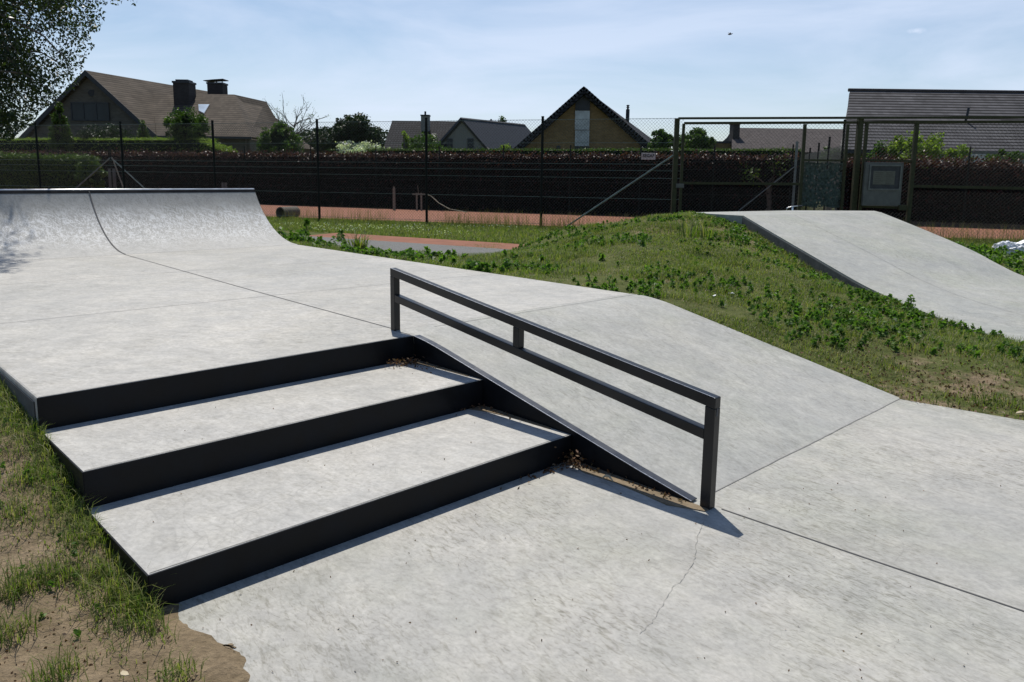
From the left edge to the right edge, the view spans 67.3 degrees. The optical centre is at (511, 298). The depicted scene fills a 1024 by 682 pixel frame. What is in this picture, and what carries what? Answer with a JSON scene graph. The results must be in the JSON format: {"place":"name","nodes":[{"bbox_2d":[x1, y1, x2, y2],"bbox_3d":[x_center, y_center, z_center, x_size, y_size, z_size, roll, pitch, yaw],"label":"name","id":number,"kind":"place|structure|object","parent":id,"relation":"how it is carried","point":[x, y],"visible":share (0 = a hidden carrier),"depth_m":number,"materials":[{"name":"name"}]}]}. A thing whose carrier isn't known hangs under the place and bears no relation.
{"place":"outdoors","nodes":[
{"label":"outdoors","id":0,"kind":"place"},
{"bbox_2d":[18,70,313,156],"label":"house","id":1,"kind":"structure","parent":0,"point":[96,98],"depth_m":52.71,"materials":[{"name":"brick"}]},
{"bbox_2d":[70,102,109,120],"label":"window","id":2,"kind":"structure","parent":1,"relation":"in","point":[80,111],"depth_m":51.67,"materials":[{"name":"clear glass"}]},
{"bbox_2d":[198,104,209,113],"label":"roof window","id":3,"kind":"structure","parent":1,"relation":"in","point":[202,108],"depth_m":54.21,"materials":[{"name":"clear glass"}]},
{"bbox_2d":[304,236,511,255],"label":"path","id":4,"kind":"structure","parent":0,"point":[399,246],"depth_m":16.88,"materials":[{"name":"grey concrete"}]},
{"bbox_2d":[335,229,344,240],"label":"weed plant","id":5,"kind":"object","parent":4,"relation":"on","point":[341,233],"visible":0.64,"depth_m":18.14,"materials":[{"name":"green plant"}]},
{"bbox_2d":[384,111,530,150],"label":"house","id":6,"kind":"structure","parent":0,"point":[449,127],"depth_m":79.90,"materials":[{"name":"brick"}]},
{"bbox_2d":[446,138,452,148],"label":"window","id":7,"kind":"structure","parent":6,"relation":"in","point":[449,142],"depth_m":78.42,"materials":[{"name":"clear glass"}]},
{"bbox_2d":[467,138,473,148],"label":"window","id":8,"kind":"structure","parent":6,"relation":"in","point":[468,139],"depth_m":78.42,"materials":[{"name":"clear glass"}]},
{"bbox_2d":[0,204,1023,681],"bbox_3d":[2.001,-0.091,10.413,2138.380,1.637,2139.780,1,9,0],"label":"ground","id":9,"kind":"structure","parent":0,"point":[222,662],"depth_m":3.23,"materials":[{"name":"green plant"}]},
{"bbox_2d":[0,150,103,188],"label":"hedge","id":10,"kind":"object","parent":9,"relation":"on","point":[34,165],"visible":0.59,"depth_m":35.52,"materials":[{"name":"green plant"}]},
{"bbox_2d":[47,102,73,151],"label":"conifer","id":11,"kind":"object","parent":9,"relation":"on","point":[59,119],"visible":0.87,"depth_m":45.81,"materials":[{"name":"green plant"}]},
{"bbox_2d":[0,0,135,140],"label":"birch tree","id":12,"kind":"object","parent":9,"relation":"on","point":[10,64],"visible":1,"depth_m":14.57,"materials":[{"name":"green plant"}]},
{"bbox_2d":[0,405,141,637],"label":"weeds","id":13,"kind":"object","parent":9,"relation":"on","point":[76,632],"visible":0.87,"depth_m":3.08,"materials":[{"name":"green plant"}]},
{"bbox_2d":[74,156,107,188],"bbox_3d":[-19.237,-5.373,35.259,1.322,2.326,1.205,1,9,0],"label":"round bush","id":14,"kind":"object","parent":9,"relation":"on","point":[85,173],"visible":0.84,"depth_m":34.94,"materials":[{"name":"green plant"}]},
{"bbox_2d":[0,397,193,681],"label":"sand crumbs","id":15,"kind":"object","parent":9,"relation":"on","point":[91,664],"visible":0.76,"depth_m":2.71,"materials":[{"name":"brown soil"}]},
{"bbox_2d":[75,123,133,142],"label":"shrub","id":16,"kind":"object","parent":9,"relation":"on","point":[95,135],"visible":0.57,"depth_m":46.59,"materials":[{"name":"green plant"}]},
{"bbox_2d":[0,417,209,681],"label":"grass tufts","id":17,"kind":"object","parent":9,"relation":"on","point":[33,583],"visible":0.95,"depth_m":2.81,"materials":[{"name":"green plant"}]},
{"bbox_2d":[0,377,209,681],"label":"grass","id":18,"kind":"structure","parent":9,"relation":"on","point":[7,393],"depth_m":3.26,"materials":[{"name":"green plant"}]},
{"bbox_2d":[0,136,218,155],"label":"hedge","id":19,"kind":"object","parent":9,"relation":"on","point":[103,147],"visible":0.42,"depth_m":45.06,"materials":[{"name":"green plant"}]},
{"bbox_2d":[120,670,128,675],"bbox_3d":[-1.217,1.180,2.418,0.027,0.010,0.018,1,9,0],"label":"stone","id":20,"kind":"object","parent":9,"relation":"on","point":[124,673],"visible":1,"depth_m":2.42,"materials":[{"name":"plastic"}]},
{"bbox_2d":[136,119,150,137],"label":"conifer","id":21,"kind":"object","parent":9,"relation":"on","point":[142,122],"visible":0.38,"depth_m":45.91,"materials":[{"name":"green plant"}]},
{"bbox_2d":[163,106,211,141],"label":"round bush","id":22,"kind":"object","parent":9,"relation":"on","point":[185,118],"visible":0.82,"depth_m":42.82,"materials":[{"name":"green plant"}]},
{"bbox_2d":[199,139,238,153],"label":"hedge","id":23,"kind":"object","parent":9,"relation":"on","point":[210,146],"visible":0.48,"depth_m":41.68,"materials":[{"name":"green plant"}]},
{"bbox_2d":[256,120,303,156],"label":"tree","id":24,"kind":"object","parent":9,"relation":"on","point":[279,132],"visible":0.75,"depth_m":40.77,"materials":[{"name":"green plant"}]},
{"bbox_2d":[265,95,328,156],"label":"twiggy tree","id":25,"kind":"object","parent":9,"relation":"on","point":[286,119],"visible":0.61,"depth_m":64.38,"materials":[{"name":"brown plant"}]},
{"bbox_2d":[37,336,570,609],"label":"steps","id":26,"kind":"structure","parent":9,"relation":"on","point":[251,477],"depth_m":3.85,"materials":[{"name":"concrete"}]},
{"bbox_2d":[401,359,469,375],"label":"sand","id":27,"kind":"structure","parent":26,"relation":"on","point":[429,365],"depth_m":5.18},
{"bbox_2d":[469,406,550,428],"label":"sand","id":28,"kind":"structure","parent":26,"relation":"on","point":[505,414],"depth_m":4.71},
{"bbox_2d":[302,218,311,230],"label":"weed plant","id":29,"kind":"object","parent":9,"relation":"on","point":[307,221],"visible":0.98,"depth_m":21.56,"materials":[{"name":"green plant"}]},
{"bbox_2d":[0,245,633,425],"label":"platform","id":30,"kind":"structure","parent":9,"relation":"on","point":[73,324],"depth_m":6.44,"materials":[{"name":"concrete"}]},
{"bbox_2d":[0,188,297,261],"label":"quarter pipe","id":31,"kind":"object","parent":30,"relation":"on","point":[36,224],"visible":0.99,"depth_m":11.24,"materials":[{"name":"concrete"}]},
{"bbox_2d":[0,116,683,227],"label":"chain link fence","id":32,"kind":"object","parent":9,"relation":"on","point":[214,166],"visible":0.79,"depth_m":25.69,"materials":[{"name":"black metal"}]},
{"bbox_2d":[299,123,387,155],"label":"distant trees","id":33,"kind":"object","parent":9,"relation":"on","point":[322,135],"visible":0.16,"depth_m":124.30,"materials":[{"name":"green plant"}]},
{"bbox_2d":[325,227,378,250],"bbox_3d":[-2.791,-1.056,13.902,1.343,0.542,1.713,1,9,0],"label":"grass clump","id":34,"kind":"object","parent":9,"relation":"on","point":[360,242],"visible":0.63,"depth_m":13.83,"materials":[{"name":"green plant"}]},
{"bbox_2d":[326,112,381,149],"bbox_3d":[-8.264,-7.333,40.363,3.057,4.836,2.465,1,9,0],"label":"leafy tree","id":35,"kind":"object","parent":9,"relation":"on","point":[360,119],"visible":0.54,"depth_m":39.48,"materials":[{"name":"green plant"}]},
{"bbox_2d":[277,226,430,255],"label":"weeds","id":36,"kind":"object","parent":9,"relation":"on","point":[302,232],"visible":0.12,"depth_m":13.59,"materials":[{"name":"green plant"}]},
{"bbox_2d":[331,140,390,153],"bbox_3d":[-7.616,-6.357,39.056,2.748,3.341,2.324,-6,11,-36],"label":"blossom bush","id":37,"kind":"object","parent":9,"relation":"on","point":[368,145],"visible":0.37,"depth_m":38.48,"materials":[{"name":"green plant"}]},
{"bbox_2d":[0,145,800,216],"bbox_3d":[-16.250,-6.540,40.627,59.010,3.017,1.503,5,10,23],"label":"hedge","id":38,"kind":"object","parent":9,"relation":"on","point":[462,168],"visible":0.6,"depth_m":33.90,"materials":[{"name":"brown plant"}]},
{"bbox_2d":[401,130,409,148],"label":"shrub","id":39,"kind":"object","parent":9,"relation":"on","point":[404,134],"visible":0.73,"depth_m":44.02,"materials":[{"name":"green plant"}]},
{"bbox_2d":[279,222,539,236],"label":"daisies","id":40,"kind":"object","parent":9,"relation":"on","point":[382,227],"visible":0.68,"depth_m":22.29,"materials":[{"name":"white plant"}]},
{"bbox_2d":[310,233,524,248],"bbox_3d":[-0.262,-1.163,17.497,10.906,0.062,1.300,6,10,29],"label":"clay strip","id":41,"kind":"object","parent":9,"relation":"on","point":[428,241],"visible":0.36,"depth_m":18.48,"materials":[{"name":"orange soil"}]},
{"bbox_2d":[398,132,448,149],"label":"shrub","id":42,"kind":"object","parent":9,"relation":"on","point":[430,142],"visible":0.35,"depth_m":44.73,"materials":[{"name":"green plant"}]},
{"bbox_2d":[284,238,596,275],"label":"grass","id":43,"kind":"structure","parent":9,"relation":"on","point":[493,257],"depth_m":10.80,"materials":[{"name":"green plant"}]},
{"bbox_2d":[287,235,645,272],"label":"weeds","id":44,"kind":"object","parent":9,"relation":"on","point":[473,265],"visible":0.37,"depth_m":10.74,"materials":[{"name":"green plant"}]},
{"bbox_2d":[500,143,511,150],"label":"shrub","id":45,"kind":"object","parent":9,"relation":"on","point":[506,146],"visible":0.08,"depth_m":49.02,"materials":[{"name":"green plant"}]},
{"bbox_2d":[57,141,971,222],"bbox_3d":[-12.150,-6.111,38.050,60.401,2.950,0.114,5,10,23],"label":"court fence","id":46,"kind":"object","parent":9,"relation":"on","point":[792,167],"visible":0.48,"depth_m":31.30,"materials":[{"name":"black metal"}]},
{"bbox_2d":[641,153,655,159],"bbox_3d":[5.372,-5.589,30.282,0.555,0.261,0.028,1,9,0],"label":"sign","id":47,"kind":"object","parent":46,"relation":"attached to","point":[646,156],"visible":0.84,"depth_m":30.28,"materials":[{"name":"grey metal"}]},
{"bbox_2d":[576,232,597,244],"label":"weed plant","id":48,"kind":"object","parent":9,"relation":"on","point":[583,239],"visible":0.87,"depth_m":12.10,"materials":[{"name":"green plant"}]},
{"bbox_2d":[260,204,1023,240],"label":"clay court","id":49,"kind":"object","parent":9,"relation":"on","point":[406,214],"visible":0.22,"depth_m":29.30,"materials":[{"name":"orange soil"}]},
{"bbox_2d":[75,147,143,188],"bbox_3d":[-17.349,-5.183,32.982,3.084,2.593,0.354,1,9,0],"label":"braced post","id":50,"kind":"object","parent":49,"relation":"on","point":[114,161],"visible":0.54,"depth_m":33.04,"materials":[{"name":"metal"}]},
{"bbox_2d":[108,168,116,188],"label":"board","id":51,"kind":"object","parent":49,"relation":"on","point":[114,181],"visible":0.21,"depth_m":41.89,"materials":[{"name":"grey wood"}]},
{"bbox_2d":[276,206,299,217],"bbox_3d":[-8.005,-3.071,27.501,0.410,0.410,0.824,5,10,24],"label":"concrete pipe","id":52,"kind":"object","parent":49,"relation":"on","point":[286,210],"visible":0.72,"depth_m":27.35,"materials":[{"name":"grey concrete"}]},
{"bbox_2d":[393,187,395,209],"bbox_3d":[-5.182,-4.386,33.785,0.120,1.060,0.050,1,9,0],"label":"wooden stake","id":53,"kind":"object","parent":49,"relation":"on","point":[394,200],"visible":0.59,"depth_m":33.79,"materials":[{"name":"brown wood"}]},
{"bbox_2d":[412,185,422,210],"bbox_3d":[-4.056,-4.378,33.625,0.620,1.121,0.102,1,9,0],"label":"net post","id":54,"kind":"object","parent":49,"relation":"on","point":[417,194],"visible":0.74,"depth_m":33.62,"materials":[{"name":"wood"}]},
{"bbox_2d":[797,119,845,210],"bbox_3d":[10.833,-4.272,27.682,0.068,3.350,12.390,3,9,14],"label":"court fence","id":55,"kind":"object","parent":49,"relation":"on","point":[828,156],"visible":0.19,"depth_m":24.25,"materials":[{"name":"green metal"}]},
{"bbox_2d":[904,221,1023,228],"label":"kickboard","id":56,"kind":"object","parent":49,"relation":"on","point":[915,223],"visible":0.44,"depth_m":26.28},
{"bbox_2d":[262,204,1023,242],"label":"dry grass","id":57,"kind":"structure","parent":9,"relation":"on","point":[505,222],"depth_m":23.85,"materials":[{"name":"beige plant"}]},
{"bbox_2d":[266,215,1021,247],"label":"grass","id":58,"kind":"structure","parent":9,"relation":"on","point":[493,232],"depth_m":22.02,"materials":[{"name":"green plant"}]},
{"bbox_2d":[396,294,899,502],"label":"bank","id":59,"kind":"structure","parent":9,"relation":"on","point":[776,403],"depth_m":5.20,"materials":[{"name":"concrete"}]},
{"bbox_2d":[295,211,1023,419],"bbox_3d":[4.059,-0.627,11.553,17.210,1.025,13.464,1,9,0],"label":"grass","id":60,"kind":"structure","parent":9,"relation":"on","point":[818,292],"depth_m":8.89,"materials":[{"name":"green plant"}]},
{"bbox_2d":[647,128,673,150],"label":"round bush","id":61,"kind":"object","parent":9,"relation":"on","point":[664,143],"visible":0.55,"depth_m":38.94,"materials":[{"name":"green plant"}]},
{"bbox_2d":[669,218,712,237],"bbox_3d":[2.550,-1.040,10.987,0.682,0.323,0.752,3,9,12],"label":"grass clump","id":62,"kind":"object","parent":9,"relation":"on","point":[694,234],"visible":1,"depth_m":10.94,"materials":[{"name":"green plant"}]},
{"bbox_2d":[679,127,715,149],"bbox_3d":[9.339,-6.646,39.430,2.131,4.197,1.820,1,9,0],"label":"round bush","id":63,"kind":"object","parent":9,"relation":"on","point":[707,140],"visible":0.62,"depth_m":38.83,"materials":[{"name":"green plant"}]},
{"bbox_2d":[738,147,793,210],"bbox_3d":[9.690,-4.364,29.384,2.369,2.819,1.572,1,9,0],"label":"twiggy tree","id":64,"kind":"object","parent":9,"relation":"on","point":[769,189],"visible":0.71,"depth_m":29.10,"materials":[{"name":"brown plant"}]},
{"bbox_2d":[511,211,1023,362],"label":"weeds","id":65,"kind":"object","parent":9,"relation":"on","point":[880,332],"visible":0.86,"depth_m":8.42,"materials":[{"name":"green plant"}]},
{"bbox_2d":[815,146,843,210],"bbox_3d":[13.510,-4.931,32.597,1.885,3.075,1.359,-3,10,-24],"label":"shrub","id":66,"kind":"object","parent":9,"relation":"on","point":[825,147],"visible":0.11,"depth_m":32.16,"materials":[{"name":"green plant"}]},
{"bbox_2d":[670,116,1023,238],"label":"gate","id":67,"kind":"structure","parent":9,"relation":"on","point":[825,177],"depth_m":21.45,"materials":[{"name":"metal"}]},
{"bbox_2d":[861,162,903,205],"bbox_3d":[10.192,-3.139,21.155,1.047,1.184,0.120,1,9,0],"label":"notice board","id":68,"kind":"object","parent":67,"relation":"attached to","point":[882,184],"visible":1,"depth_m":21.11,"materials":[{"name":"grey metal"}]},
{"bbox_2d":[698,210,1023,341],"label":"ramp","id":69,"kind":"structure","parent":9,"relation":"on","point":[883,254],"depth_m":12.30,"materials":[{"name":"concrete"}]},
{"bbox_2d":[905,294,915,306],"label":"weed plant","id":70,"kind":"object","parent":69,"relation":"on","point":[909,300],"visible":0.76,"depth_m":9.39,"materials":[{"name":"green plant"}]},
{"bbox_2d":[861,139,896,158],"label":"shrub","id":71,"kind":"object","parent":9,"relation":"on","point":[880,147],"visible":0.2,"depth_m":29.72,"materials":[{"name":"green plant"}]},
{"bbox_2d":[762,326,1022,418],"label":"leaf litter","id":72,"kind":"object","parent":9,"relation":"on","point":[949,395],"visible":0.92,"depth_m":6.11,"materials":[{"name":"brown plant"}]},
{"bbox_2d":[885,130,946,167],"bbox_3d":[15.470,-4.675,29.537,2.289,3.583,2.016,1,9,0],"label":"bush","id":73,"kind":"object","parent":9,"relation":"on","point":[897,140],"visible":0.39,"depth_m":29.01,"materials":[{"name":"green plant"}]},
{"bbox_2d":[839,148,1023,224],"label":"hedge","id":74,"kind":"object","parent":9,"relation":"on","point":[936,165],"visible":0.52,"depth_m":26.73,"materials":[{"name":"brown plant"}]},
{"bbox_2d":[943,144,973,168],"bbox_3d":[17.114,-4.404,29.628,1.183,3.060,0.940,1,9,0],"label":"shrub","id":75,"kind":"object","parent":9,"relation":"on","point":[962,149],"visible":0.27,"depth_m":29.27,"materials":[{"name":"green plant"}]},
{"bbox_2d":[955,241,1023,275],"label":"weeds","id":76,"kind":"object","parent":9,"relation":"on","point":[986,251],"visible":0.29,"depth_m":14.68,"materials":[{"name":"green plant"}]},
{"bbox_2d":[983,148,1023,164],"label":"shrub","id":77,"kind":"object","parent":9,"relation":"on","point":[1012,156],"visible":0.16,"depth_m":28.84,"materials":[{"name":"green plant"}]},
{"bbox_2d":[992,241,1018,254],"bbox_3d":[10.930,-1.115,17.015,0.576,0.328,0.480,1,9,0],"label":"rock","id":78,"kind":"object","parent":9,"relation":"on","point":[1011,246],"visible":0.47,"depth_m":16.87,"materials":[{"name":"white stone"}]},
{"bbox_2d":[1014,240,1023,251],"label":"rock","id":79,"kind":"object","parent":9,"relation":"on","point":[1020,247],"visible":0.41,"depth_m":16.79,"materials":[{"name":"white stone"}]},
{"bbox_2d":[0,0,1023,156],"label":"sky","id":80,"kind":"structure","parent":0,"point":[384,60],"materials":[{"name":"blue"}]},
{"bbox_2d":[513,86,650,150],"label":"house","id":81,"kind":"structure","parent":0,"point":[583,102],"depth_m":48.84,"materials":[{"name":"brick"}]},
{"bbox_2d":[153,368,1016,677],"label":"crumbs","id":82,"kind":"object","parent":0,"point":[577,548],"visible":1,"depth_m":3.12,"materials":[{"name":"brown soil"}]},
{"bbox_2d":[178,399,1023,681],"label":"floor","id":83,"kind":"structure","parent":0,"point":[661,615],"depth_m":3.07,"materials":[{"name":"concrete"}]},
{"bbox_2d":[223,643,236,649],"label":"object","id":84,"kind":"structure","parent":83,"relation":"on","point":[229,646],"depth_m":2.62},
{"bbox_2d":[387,355,685,500],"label":"leaf litter","id":85,"kind":"object","parent":83,"relation":"on","point":[570,460],"visible":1,"depth_m":4.30,"materials":[{"name":"brown plant"}]},
{"bbox_2d":[390,268,720,509],"bbox_3d":[0.062,0.406,4.638,0.050,0.935,2.670,-8,13,-43],"label":"grind rail","id":86,"kind":"object","parent":83,"relation":"on","point":[707,432],"visible":1,"depth_m":4.25,"materials":[{"name":"black metal"}]},
{"bbox_2d":[572,461,707,511],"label":"sand","id":87,"kind":"structure","parent":83,"relation":"on","point":[657,495],"depth_m":3.95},
{"bbox_2d":[711,124,842,200],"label":"house","id":88,"kind":"structure","parent":0,"point":[727,142],"depth_m":58.55,"materials":[{"name":"stone"}]},
{"bbox_2d":[836,88,1023,209],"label":"house","id":89,"kind":"structure","parent":0,"point":[865,102],"depth_m":39.04,"materials":[{"name":"grey tile"}]},
{"bbox_2d":[940,151,1023,168],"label":"house wall","id":90,"kind":"structure","parent":0,"point":[979,153],"depth_m":34.27,"materials":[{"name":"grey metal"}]}
]}

